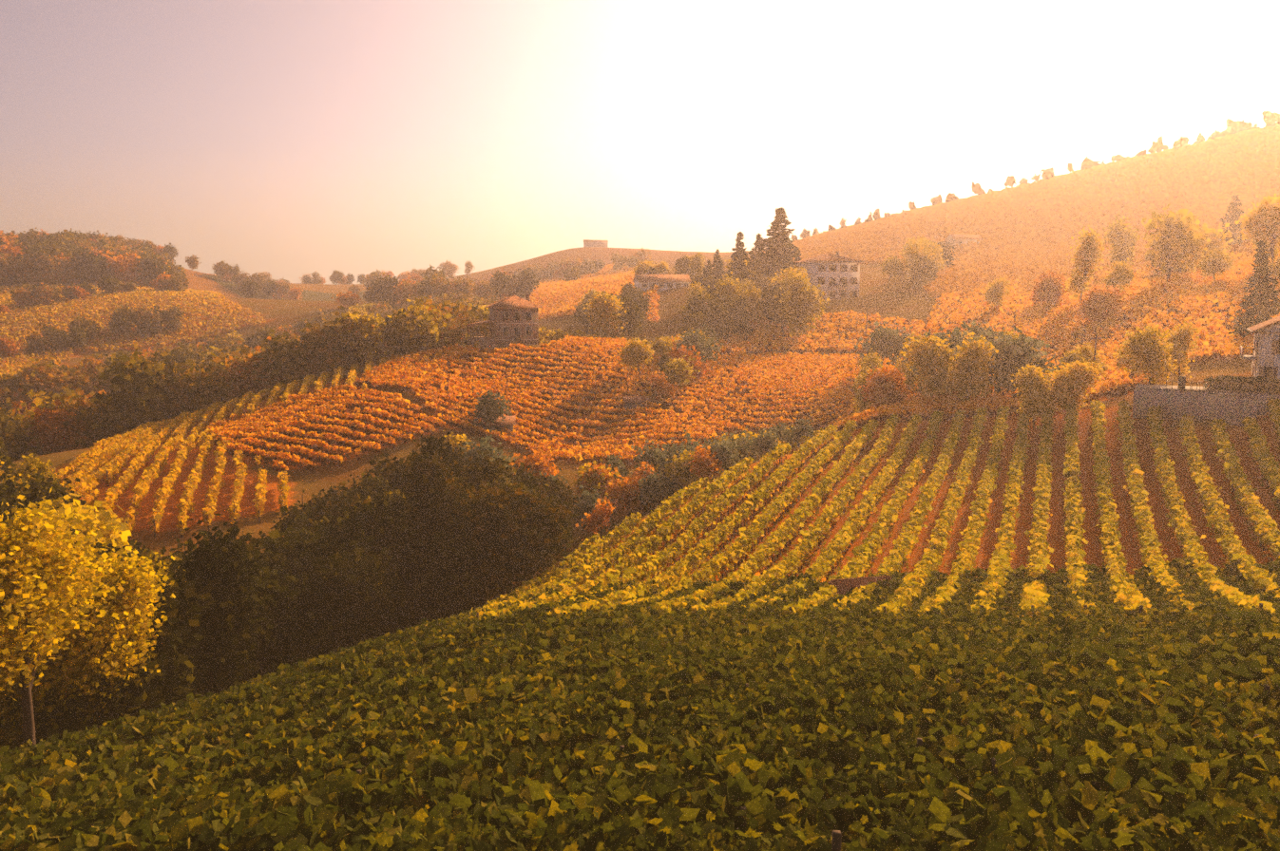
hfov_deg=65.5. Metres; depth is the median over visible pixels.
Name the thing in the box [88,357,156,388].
tree
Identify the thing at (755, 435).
tree
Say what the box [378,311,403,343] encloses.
tree
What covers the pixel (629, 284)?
broad tree
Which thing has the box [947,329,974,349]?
broad tree
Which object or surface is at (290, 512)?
tall tree
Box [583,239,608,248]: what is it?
farm
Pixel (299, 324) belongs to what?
tree
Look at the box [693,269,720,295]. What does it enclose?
broad tree
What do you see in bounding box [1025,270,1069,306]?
broad tree
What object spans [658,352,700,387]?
tree
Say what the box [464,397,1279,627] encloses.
vineyard
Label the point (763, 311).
broad tree
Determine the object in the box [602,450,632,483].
olive tree
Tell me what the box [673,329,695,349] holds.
tree
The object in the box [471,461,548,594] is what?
broad tree
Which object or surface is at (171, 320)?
tree
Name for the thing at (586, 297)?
broad tree
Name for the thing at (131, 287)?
tree
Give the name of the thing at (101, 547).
broad tree
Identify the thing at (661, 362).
broad tree
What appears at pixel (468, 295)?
tree
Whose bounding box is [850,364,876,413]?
tall tree
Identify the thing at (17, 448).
tree
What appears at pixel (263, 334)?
tree
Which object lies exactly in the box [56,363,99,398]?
tree
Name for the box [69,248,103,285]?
tree
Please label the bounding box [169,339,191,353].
tree
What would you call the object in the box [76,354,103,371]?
tree
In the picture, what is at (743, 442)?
olive tree
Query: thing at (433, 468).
tall tree
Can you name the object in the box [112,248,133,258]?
tree
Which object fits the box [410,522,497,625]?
broad tree
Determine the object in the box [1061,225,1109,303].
tall tree
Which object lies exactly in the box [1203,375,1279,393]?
laurel hedge
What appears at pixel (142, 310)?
tree
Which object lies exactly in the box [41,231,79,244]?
tree
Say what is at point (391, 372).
vines
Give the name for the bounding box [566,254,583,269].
tree
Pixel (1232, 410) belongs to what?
retaining wall
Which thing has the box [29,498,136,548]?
broad tree
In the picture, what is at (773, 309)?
broad tree
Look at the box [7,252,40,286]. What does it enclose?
tree
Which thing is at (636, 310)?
broad tree
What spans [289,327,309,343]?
tree
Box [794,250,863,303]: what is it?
villa
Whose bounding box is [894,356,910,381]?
tall tree
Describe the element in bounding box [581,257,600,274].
tree
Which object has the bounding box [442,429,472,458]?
tree
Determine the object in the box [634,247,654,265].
tree
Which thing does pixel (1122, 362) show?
broad tree
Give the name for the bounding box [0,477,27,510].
broad tree
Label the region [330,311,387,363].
tree
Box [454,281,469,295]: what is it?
tree
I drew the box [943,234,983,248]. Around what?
hill barn
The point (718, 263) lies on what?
conifer tree
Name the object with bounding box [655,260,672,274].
broad tree
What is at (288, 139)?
sky
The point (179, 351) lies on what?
tree
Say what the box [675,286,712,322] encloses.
tall tree
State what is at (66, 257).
tree
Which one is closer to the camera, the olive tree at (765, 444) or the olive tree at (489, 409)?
the olive tree at (765, 444)
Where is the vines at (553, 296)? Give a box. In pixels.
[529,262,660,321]
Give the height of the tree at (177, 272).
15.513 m
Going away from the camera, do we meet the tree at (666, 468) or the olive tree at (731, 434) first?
the tree at (666, 468)
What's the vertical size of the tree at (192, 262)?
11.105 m
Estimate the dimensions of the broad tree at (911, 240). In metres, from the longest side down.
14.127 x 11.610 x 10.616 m
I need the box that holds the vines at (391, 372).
[354,334,724,467]
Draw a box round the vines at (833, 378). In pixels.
[658,350,1055,436]
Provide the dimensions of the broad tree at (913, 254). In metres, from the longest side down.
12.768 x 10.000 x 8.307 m
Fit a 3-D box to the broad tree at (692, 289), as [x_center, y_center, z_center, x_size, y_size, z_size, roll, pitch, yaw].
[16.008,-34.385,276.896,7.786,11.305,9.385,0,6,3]
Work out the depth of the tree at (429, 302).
206.62 m
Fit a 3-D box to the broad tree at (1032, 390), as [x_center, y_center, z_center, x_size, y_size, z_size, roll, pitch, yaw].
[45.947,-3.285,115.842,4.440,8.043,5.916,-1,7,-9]
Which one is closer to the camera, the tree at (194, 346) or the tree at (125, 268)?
the tree at (194, 346)
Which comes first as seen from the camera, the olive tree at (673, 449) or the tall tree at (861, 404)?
the olive tree at (673, 449)
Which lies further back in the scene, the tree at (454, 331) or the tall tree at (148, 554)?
the tree at (454, 331)
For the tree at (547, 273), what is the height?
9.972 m
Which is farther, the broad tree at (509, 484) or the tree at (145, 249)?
the tree at (145, 249)
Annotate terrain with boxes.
[0,131,1279,771]
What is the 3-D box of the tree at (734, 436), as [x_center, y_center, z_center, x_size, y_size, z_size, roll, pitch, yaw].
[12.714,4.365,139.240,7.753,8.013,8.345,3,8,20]
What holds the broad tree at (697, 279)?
on the terrain
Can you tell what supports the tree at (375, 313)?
on the terrain
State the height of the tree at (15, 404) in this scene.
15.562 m
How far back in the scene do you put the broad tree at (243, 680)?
72.93 m
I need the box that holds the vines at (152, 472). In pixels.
[95,429,290,539]
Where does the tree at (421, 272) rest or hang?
on the terrain
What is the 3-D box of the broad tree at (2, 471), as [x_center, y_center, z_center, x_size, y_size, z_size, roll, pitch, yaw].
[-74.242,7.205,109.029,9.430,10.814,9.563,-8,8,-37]
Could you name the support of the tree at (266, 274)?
on the terrain
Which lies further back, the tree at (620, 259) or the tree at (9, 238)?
the tree at (620, 259)
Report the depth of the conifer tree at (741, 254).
277.30 m
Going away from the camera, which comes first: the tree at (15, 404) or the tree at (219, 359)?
the tree at (219, 359)
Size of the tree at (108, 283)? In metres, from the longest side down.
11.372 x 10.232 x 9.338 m
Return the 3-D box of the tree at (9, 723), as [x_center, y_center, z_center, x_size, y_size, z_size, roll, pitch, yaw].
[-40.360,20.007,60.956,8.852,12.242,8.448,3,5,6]
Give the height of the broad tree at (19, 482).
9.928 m
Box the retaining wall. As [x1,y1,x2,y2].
[1165,380,1259,426]
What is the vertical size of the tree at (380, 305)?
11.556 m
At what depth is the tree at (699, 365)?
184.94 m
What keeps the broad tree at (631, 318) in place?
on the terrain
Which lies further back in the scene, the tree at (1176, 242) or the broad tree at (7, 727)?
the tree at (1176, 242)
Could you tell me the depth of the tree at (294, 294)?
646.21 m
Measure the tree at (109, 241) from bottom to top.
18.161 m
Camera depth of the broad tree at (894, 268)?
285.51 m
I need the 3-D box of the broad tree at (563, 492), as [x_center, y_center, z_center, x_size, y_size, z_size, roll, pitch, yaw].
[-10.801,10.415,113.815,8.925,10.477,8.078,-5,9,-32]
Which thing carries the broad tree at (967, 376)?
on the terrain
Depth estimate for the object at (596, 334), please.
226.52 m
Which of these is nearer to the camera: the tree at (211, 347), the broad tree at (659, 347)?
the broad tree at (659, 347)
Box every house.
[466,290,542,350]
[632,271,691,292]
[1131,315,1279,420]
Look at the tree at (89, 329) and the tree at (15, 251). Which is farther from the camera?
the tree at (15, 251)
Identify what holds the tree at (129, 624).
on the terrain
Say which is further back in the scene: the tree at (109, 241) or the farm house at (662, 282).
the tree at (109, 241)
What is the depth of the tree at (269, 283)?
665.76 m
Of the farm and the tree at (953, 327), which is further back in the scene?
the farm
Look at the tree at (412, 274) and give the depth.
701.18 m
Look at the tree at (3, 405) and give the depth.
250.93 m
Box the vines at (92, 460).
[52,341,480,510]
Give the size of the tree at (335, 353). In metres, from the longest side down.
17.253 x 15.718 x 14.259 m
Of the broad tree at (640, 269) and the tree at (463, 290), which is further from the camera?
the tree at (463, 290)
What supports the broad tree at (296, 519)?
on the terrain
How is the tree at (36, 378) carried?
on the terrain
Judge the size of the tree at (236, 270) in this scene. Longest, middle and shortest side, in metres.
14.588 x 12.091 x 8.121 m
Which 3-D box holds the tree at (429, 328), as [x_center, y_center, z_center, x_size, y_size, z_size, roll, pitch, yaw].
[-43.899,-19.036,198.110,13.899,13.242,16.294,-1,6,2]
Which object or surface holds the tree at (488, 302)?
on the terrain
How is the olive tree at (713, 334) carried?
on the terrain
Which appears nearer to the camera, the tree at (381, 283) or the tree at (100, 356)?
the tree at (100, 356)
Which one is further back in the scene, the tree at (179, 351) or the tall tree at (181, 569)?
the tree at (179, 351)
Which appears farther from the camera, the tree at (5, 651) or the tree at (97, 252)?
the tree at (97, 252)
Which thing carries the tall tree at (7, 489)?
on the terrain
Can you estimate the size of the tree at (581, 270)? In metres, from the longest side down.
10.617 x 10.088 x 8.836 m
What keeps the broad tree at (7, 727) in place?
on the terrain
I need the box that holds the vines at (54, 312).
[0,282,266,378]
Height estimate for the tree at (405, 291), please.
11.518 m
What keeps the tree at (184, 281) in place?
on the terrain
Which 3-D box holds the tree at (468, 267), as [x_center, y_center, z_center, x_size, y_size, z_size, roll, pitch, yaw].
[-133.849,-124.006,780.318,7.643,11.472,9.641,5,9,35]
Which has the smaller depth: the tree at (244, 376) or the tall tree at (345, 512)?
the tall tree at (345, 512)
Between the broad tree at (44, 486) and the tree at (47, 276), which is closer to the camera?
the broad tree at (44, 486)
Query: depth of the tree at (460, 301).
340.92 m
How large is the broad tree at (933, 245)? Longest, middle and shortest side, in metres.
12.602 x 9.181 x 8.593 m
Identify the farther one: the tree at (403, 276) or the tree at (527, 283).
the tree at (403, 276)
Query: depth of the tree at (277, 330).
383.64 m
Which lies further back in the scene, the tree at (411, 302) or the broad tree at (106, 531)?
the tree at (411, 302)
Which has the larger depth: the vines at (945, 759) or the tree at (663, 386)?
the tree at (663, 386)
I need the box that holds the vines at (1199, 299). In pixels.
[926,251,1279,410]
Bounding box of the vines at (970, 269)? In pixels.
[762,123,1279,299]
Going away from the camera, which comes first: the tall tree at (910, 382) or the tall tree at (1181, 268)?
the tall tree at (910, 382)
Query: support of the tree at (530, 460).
on the terrain
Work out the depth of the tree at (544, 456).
129.10 m
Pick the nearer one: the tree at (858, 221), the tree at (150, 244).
the tree at (858, 221)
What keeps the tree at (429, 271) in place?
on the terrain
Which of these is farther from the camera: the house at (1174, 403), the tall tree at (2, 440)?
the tall tree at (2, 440)
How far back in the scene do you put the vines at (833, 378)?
173.97 m
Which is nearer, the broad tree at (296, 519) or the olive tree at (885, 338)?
the broad tree at (296, 519)
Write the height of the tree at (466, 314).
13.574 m
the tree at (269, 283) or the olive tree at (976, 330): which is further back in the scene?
the tree at (269, 283)
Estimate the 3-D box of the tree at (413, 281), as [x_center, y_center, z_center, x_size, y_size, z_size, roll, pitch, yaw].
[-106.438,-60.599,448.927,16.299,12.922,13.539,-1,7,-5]
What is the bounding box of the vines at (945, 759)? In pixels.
[0,658,1279,850]
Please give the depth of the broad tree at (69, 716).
54.31 m
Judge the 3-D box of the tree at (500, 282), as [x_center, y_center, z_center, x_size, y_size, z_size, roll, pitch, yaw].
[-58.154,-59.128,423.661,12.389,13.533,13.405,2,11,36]
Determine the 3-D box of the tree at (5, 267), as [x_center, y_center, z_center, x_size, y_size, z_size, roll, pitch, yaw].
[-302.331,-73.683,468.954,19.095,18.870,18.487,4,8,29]
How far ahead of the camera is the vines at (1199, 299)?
179.43 m
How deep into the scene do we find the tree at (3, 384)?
267.65 m
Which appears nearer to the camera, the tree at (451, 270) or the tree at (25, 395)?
the tree at (25, 395)
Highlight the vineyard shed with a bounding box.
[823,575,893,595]
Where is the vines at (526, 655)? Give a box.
[0,557,1279,821]
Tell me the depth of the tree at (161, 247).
668.40 m
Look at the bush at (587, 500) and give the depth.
119.62 m
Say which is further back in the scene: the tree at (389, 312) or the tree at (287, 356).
the tree at (389, 312)
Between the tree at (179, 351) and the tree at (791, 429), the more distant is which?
the tree at (179, 351)
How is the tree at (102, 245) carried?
on the terrain
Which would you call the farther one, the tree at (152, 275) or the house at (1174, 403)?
the tree at (152, 275)
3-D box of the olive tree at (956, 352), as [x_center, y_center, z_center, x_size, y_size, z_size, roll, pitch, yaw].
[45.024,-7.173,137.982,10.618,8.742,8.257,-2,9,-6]
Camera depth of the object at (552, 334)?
212.96 m
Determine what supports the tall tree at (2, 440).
on the terrain
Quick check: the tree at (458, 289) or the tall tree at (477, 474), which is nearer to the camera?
the tall tree at (477, 474)
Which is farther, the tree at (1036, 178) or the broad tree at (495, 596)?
the tree at (1036, 178)
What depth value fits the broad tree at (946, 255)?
320.46 m
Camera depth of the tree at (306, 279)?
835.17 m
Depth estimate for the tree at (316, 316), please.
384.42 m
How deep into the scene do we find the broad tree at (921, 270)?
276.08 m
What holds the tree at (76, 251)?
on the terrain
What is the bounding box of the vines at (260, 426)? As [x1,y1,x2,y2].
[205,383,446,474]
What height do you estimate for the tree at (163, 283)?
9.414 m
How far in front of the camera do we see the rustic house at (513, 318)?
202.82 m
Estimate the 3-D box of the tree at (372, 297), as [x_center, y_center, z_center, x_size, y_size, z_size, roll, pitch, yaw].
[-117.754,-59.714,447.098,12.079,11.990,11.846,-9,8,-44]
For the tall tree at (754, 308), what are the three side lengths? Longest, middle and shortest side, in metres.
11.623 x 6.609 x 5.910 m
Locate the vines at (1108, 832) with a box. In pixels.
[264,781,1279,850]
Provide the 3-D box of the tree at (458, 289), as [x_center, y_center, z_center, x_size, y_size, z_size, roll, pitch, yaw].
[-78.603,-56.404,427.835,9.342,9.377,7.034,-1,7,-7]
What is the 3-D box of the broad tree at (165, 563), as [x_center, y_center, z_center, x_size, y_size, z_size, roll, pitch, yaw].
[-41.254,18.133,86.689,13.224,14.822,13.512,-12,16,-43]
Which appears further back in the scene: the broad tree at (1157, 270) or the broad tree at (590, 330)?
the broad tree at (590, 330)
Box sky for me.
[0,0,1279,285]
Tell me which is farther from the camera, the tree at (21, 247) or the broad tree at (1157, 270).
the tree at (21, 247)
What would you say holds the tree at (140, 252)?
on the terrain
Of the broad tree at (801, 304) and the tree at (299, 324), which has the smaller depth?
the broad tree at (801, 304)
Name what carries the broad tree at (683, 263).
on the terrain
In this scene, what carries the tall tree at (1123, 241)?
on the terrain
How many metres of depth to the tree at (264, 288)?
666.07 m
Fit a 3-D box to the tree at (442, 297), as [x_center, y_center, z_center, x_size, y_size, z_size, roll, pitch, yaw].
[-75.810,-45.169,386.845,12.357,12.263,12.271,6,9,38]
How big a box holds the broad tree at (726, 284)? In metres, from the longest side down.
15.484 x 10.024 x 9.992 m
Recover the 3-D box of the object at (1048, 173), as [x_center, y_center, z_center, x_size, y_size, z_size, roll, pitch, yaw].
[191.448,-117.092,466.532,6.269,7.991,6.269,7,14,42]
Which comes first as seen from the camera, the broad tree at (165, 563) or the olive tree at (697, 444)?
the broad tree at (165, 563)
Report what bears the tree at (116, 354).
on the terrain
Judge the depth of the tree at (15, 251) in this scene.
481.09 m
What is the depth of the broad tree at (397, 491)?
107.47 m
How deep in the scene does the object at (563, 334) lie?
216.69 m
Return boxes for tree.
[0,230,18,245]
[0,238,27,275]
[0,252,19,286]
[0,305,12,315]
[0,334,24,357]
[0,363,36,393]
[0,373,12,392]
[0,386,19,403]
[0,397,19,430]
[0,399,20,416]
[0,416,37,462]
[0,436,10,455]
[0,446,17,482]
[0,459,10,483]
[0,473,45,499]
[0,475,38,531]
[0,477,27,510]
[0,483,123,746]
[0,493,141,559]
[0,554,155,735]
[0,568,26,686]
[0,601,202,743]
[0,686,205,744]
[0,696,36,749]
[0,696,38,749]
[0,700,46,749]
[1,230,25,242]
[3,253,27,285]
[3,450,58,483]
[4,392,36,419]
[6,389,93,459]
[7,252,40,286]
[7,386,51,404]
[9,283,36,304]
[9,286,33,307]
[9,539,175,727]
[11,241,29,252]
[11,357,76,401]
[11,482,40,510]
[15,462,84,507]
[16,246,57,281]
[17,235,41,249]
[17,477,87,516]
[18,226,42,243]
[22,399,98,454]
[23,487,130,546]
[24,330,56,355]
[24,331,53,357]
[27,389,109,451]
[28,282,57,305]
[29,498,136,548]
[31,355,91,383]
[33,251,67,285]
[38,230,53,239]
[39,322,68,353]
[40,238,76,283]
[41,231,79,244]
[46,285,63,301]
[51,229,84,245]
[53,251,75,285]
[54,231,78,241]
[56,330,76,353]
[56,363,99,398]
[58,283,91,300]
[60,285,77,299]
[60,570,228,740]
[61,387,109,440]
[61,529,141,568]
[63,529,105,576]
[65,245,90,283]
[66,317,96,342]
[67,237,96,250]
[67,324,89,351]
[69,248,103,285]
[71,251,99,283]
[71,316,103,343]
[73,356,109,391]
[76,281,96,296]
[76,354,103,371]
[79,358,105,373]
[80,231,97,243]
[80,247,117,283]
[87,353,183,435]
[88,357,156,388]
[88,380,114,398]
[89,229,107,242]
[89,253,114,283]
[90,239,109,253]
[91,236,115,248]
[94,352,113,362]
[95,237,128,248]
[95,276,121,295]
[95,544,156,568]
[99,352,132,381]
[99,394,121,439]
[103,248,126,257]
[103,350,121,365]
[105,311,133,335]
[105,343,187,431]
[106,249,149,286]
[109,303,138,336]
[110,539,160,563]
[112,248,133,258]
[117,280,128,292]
[120,237,138,247]
[122,247,148,286]
[124,280,138,291]
[127,248,153,256]
[128,540,181,574]
[132,303,162,336]
[133,244,157,253]
[133,309,162,337]
[134,250,171,279]
[134,254,171,286]
[136,239,156,250]
[137,245,175,263]
[137,346,165,359]
[140,342,170,360]
[140,548,248,693]
[149,271,172,291]
[150,305,165,328]
[150,349,196,363]
[153,244,164,252]
[155,341,214,375]
[157,243,178,262]
[157,277,171,290]
[157,359,229,420]
[159,305,187,332]
[160,554,185,572]
[162,559,191,579]
[163,537,196,560]
[165,513,274,694]
[166,264,186,279]
[166,362,225,419]
[168,348,214,370]
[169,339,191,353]
[170,273,190,289]
[170,276,186,291]
[174,546,299,584]
[185,254,201,269]
[189,343,204,351]
[190,666,235,694]
[196,339,208,351]
[196,345,224,356]
[196,346,258,390]
[200,331,252,352]
[206,346,241,359]
[206,569,301,690]
[209,356,249,400]
[211,260,231,280]
[213,520,273,565]
[215,354,274,409]
[220,270,233,281]
[223,331,248,347]
[223,544,345,682]
[225,340,258,355]
[225,346,252,358]
[229,263,240,283]
[229,270,249,288]
[237,278,261,298]
[240,336,305,401]
[243,328,318,395]
[244,333,257,348]
[248,271,267,290]
[249,336,268,351]
[250,324,280,343]
[253,505,404,620]
[260,280,270,297]
[260,518,329,545]
[261,271,271,281]
[261,279,275,297]
[262,282,282,299]
[269,489,362,529]
[270,286,286,300]
[270,324,302,338]
[271,489,329,533]
[272,495,321,535]
[274,281,290,299]
[278,337,330,386]
[281,505,325,538]
[284,305,376,379]
[285,285,303,300]
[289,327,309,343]
[292,317,310,335]
[297,272,311,283]
[301,274,312,284]
[301,479,376,534]
[303,318,326,332]
[303,519,416,630]
[310,270,323,284]
[310,308,333,325]
[316,502,439,626]
[318,477,360,500]
[320,483,441,631]
[322,313,341,326]
[328,269,343,285]
[328,499,375,528]
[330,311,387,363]
[331,289,362,306]
[337,274,351,285]
[343,272,355,285]
[345,343,365,371]
[347,304,367,314]
[347,467,400,503]
[348,284,362,300]
[349,448,413,494]
[355,487,405,509]
[356,273,366,284]
[356,303,375,313]
[358,305,385,318]
[360,335,392,370]
[361,271,383,291]
[362,279,382,303]
[362,285,381,304]
[365,301,392,312]
[368,272,401,305]
[371,307,428,357]
[376,275,401,303]
[378,299,399,308]
[378,305,399,317]
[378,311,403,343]
[379,269,394,278]
[392,280,420,304]
[396,270,411,281]
[396,276,419,304]
[396,443,476,546]
[398,296,455,351]
[402,299,456,350]
[403,272,424,283]
[403,294,420,306]
[404,426,467,610]
[406,293,429,308]
[407,270,419,278]
[409,268,420,275]
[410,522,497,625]
[411,284,423,299]
[418,267,427,279]
[419,300,488,343]
[420,264,446,278]
[420,273,449,297]
[420,285,433,298]
[427,271,448,301]
[428,300,480,345]
[428,308,472,347]
[431,278,450,297]
[432,289,470,306]
[433,293,453,302]
[438,259,451,277]
[442,261,458,278]
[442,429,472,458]
[443,439,468,471]
[444,279,470,295]
[446,283,465,296]
[449,277,470,292]
[449,298,477,306]
[449,476,578,599]
[450,293,477,305]
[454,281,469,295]
[454,447,516,601]
[455,276,475,298]
[458,429,517,476]
[461,290,474,300]
[462,295,491,305]
[462,313,489,336]
[463,260,475,274]
[463,305,488,317]
[464,385,514,428]
[464,485,513,599]
[467,300,488,310]
[471,280,493,300]
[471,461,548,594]
[473,306,489,329]
[480,294,496,306]
[485,270,515,300]
[496,290,509,299]
[502,267,541,298]
[506,462,551,498]
[510,278,522,296]
[511,449,562,480]
[512,269,520,280]
[515,451,554,475]
[521,264,534,276]
[522,473,579,572]
[528,263,546,276]
[529,265,541,280]
[534,467,580,560]
[535,469,569,495]
[539,266,554,278]
[553,268,560,277]
[555,263,572,276]
[557,257,572,268]
[558,266,582,281]
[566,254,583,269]
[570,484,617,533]
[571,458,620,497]
[573,302,588,328]
[574,462,618,505]
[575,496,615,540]
[576,264,584,275]
[577,298,594,332]
[578,287,598,304]
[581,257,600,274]
[581,318,594,337]
[582,289,629,337]
[594,258,605,270]
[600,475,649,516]
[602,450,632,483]
[609,250,629,269]
[613,291,645,340]
[616,293,647,335]
[616,335,654,378]
[618,283,649,298]
[620,281,634,294]
[624,256,637,268]
[624,289,653,324]
[628,475,654,513]
[630,259,659,274]
[630,439,667,471]
[630,461,655,479]
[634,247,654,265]
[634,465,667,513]
[643,265,662,274]
[647,370,683,400]
[649,336,674,357]
[654,429,702,479]
[654,468,685,505]
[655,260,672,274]
[655,351,669,375]
[656,450,691,484]
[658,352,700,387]
[660,470,687,502]
[666,447,703,489]
[667,335,680,358]
[668,324,723,363]
[668,344,714,381]
[672,253,695,280]
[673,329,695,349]
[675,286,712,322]
[678,290,715,335]
[684,282,705,301]
[684,444,724,478]
[685,435,713,480]
[686,451,721,477]
[687,272,702,291]
[688,251,705,277]
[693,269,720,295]
[697,435,725,447]
[699,324,720,343]
[700,259,713,284]
[700,298,734,340]
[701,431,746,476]
[703,290,745,335]
[704,426,746,464]
[708,431,752,445]
[709,248,725,280]
[710,271,750,319]
[717,437,758,467]
[724,268,764,287]
[725,231,751,278]
[725,256,748,269]
[725,291,753,338]
[727,426,758,462]
[738,278,761,320]
[740,431,761,439]
[743,285,764,324]
[745,422,783,460]
[746,233,767,270]
[749,268,774,294]
[751,207,800,285]
[754,430,786,445]
[756,422,794,443]
[758,289,769,320]
[759,274,787,316]
[764,284,806,336]
[767,227,799,270]
[767,265,807,291]
[769,417,797,452]
[774,269,829,341]
[784,423,797,432]
[785,416,815,447]
[794,250,802,261]
[799,227,811,239]
[838,215,846,229]
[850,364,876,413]
[853,216,861,225]
[853,312,914,366]
[854,351,881,381]
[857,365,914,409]
[859,348,883,376]
[865,211,873,221]
[879,253,905,288]
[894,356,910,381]
[899,236,939,275]
[899,242,934,279]
[899,331,963,398]
[901,323,993,389]
[903,368,917,387]
[904,256,939,290]
[913,235,929,246]
[916,321,950,339]
[919,254,937,283]
[921,238,948,271]
[929,193,939,205]
[934,239,958,267]
[940,323,963,337]
[941,331,998,401]
[944,343,1001,388]
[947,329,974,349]
[961,313,1006,344]
[979,276,1013,309]
[981,325,1064,397]
[993,326,1017,338]
[993,328,1043,377]
[1011,362,1059,429]
[1015,174,1026,186]
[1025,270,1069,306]
[1030,171,1041,182]
[1042,358,1106,416]
[1057,346,1090,373]
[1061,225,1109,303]
[1072,284,1127,327]
[1072,343,1110,372]
[1091,158,1102,166]
[1095,257,1134,302]
[1101,214,1139,269]
[1110,333,1160,395]
[1119,321,1183,384]
[1137,203,1214,282]
[1146,248,1187,274]
[1154,211,1199,234]
[1160,320,1203,382]
[1161,143,1170,150]
[1171,230,1190,273]
[1187,223,1234,260]
[1191,247,1235,281]
[1208,128,1220,139]
[1220,194,1250,246]
[1228,240,1279,337]
[1235,117,1246,133]
[1235,193,1279,262]
[1255,238,1279,260]
[1267,251,1279,291]
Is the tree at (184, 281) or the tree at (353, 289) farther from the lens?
the tree at (353, 289)
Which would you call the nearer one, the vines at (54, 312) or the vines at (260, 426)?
the vines at (260, 426)
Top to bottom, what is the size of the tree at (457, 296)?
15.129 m
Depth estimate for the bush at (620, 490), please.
124.49 m
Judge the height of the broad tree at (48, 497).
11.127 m
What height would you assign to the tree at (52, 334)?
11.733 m
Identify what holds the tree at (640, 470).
on the terrain
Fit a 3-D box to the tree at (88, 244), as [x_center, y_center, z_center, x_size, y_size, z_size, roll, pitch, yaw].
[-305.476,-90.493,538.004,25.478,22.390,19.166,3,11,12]
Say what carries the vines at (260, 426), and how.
on the terrain
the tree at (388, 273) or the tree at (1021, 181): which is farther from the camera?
the tree at (388, 273)
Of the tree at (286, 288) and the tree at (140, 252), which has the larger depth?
the tree at (286, 288)
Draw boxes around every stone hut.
[461,415,515,439]
[622,396,650,414]
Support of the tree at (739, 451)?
on the terrain
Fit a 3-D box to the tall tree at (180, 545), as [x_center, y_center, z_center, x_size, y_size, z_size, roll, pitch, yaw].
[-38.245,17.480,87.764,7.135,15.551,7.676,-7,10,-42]
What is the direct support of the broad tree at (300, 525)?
on the terrain
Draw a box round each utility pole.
[863,304,870,332]
[1090,334,1101,381]
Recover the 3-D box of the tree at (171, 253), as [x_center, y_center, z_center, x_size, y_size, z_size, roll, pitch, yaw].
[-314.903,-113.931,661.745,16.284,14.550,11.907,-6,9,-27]
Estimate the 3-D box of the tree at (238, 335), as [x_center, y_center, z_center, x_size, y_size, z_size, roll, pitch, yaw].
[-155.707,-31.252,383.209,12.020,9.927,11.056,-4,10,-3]
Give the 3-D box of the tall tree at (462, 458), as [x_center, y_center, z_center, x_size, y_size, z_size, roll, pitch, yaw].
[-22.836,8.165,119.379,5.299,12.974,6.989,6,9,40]
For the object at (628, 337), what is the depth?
234.63 m
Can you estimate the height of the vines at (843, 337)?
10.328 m
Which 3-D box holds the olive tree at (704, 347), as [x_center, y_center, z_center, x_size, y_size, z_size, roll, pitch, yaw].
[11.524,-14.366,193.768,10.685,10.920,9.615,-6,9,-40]
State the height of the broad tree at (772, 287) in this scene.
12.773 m
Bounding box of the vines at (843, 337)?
[711,309,925,355]
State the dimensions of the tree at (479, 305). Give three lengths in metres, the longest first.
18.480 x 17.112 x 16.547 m
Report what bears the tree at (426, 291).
on the terrain
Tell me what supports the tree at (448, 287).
on the terrain
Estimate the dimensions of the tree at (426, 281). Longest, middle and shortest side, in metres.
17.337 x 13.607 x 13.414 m
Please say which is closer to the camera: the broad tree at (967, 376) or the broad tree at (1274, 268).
the broad tree at (967, 376)
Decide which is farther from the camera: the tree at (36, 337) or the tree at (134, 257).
the tree at (134, 257)
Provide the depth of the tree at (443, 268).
786.40 m
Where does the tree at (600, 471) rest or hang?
on the terrain

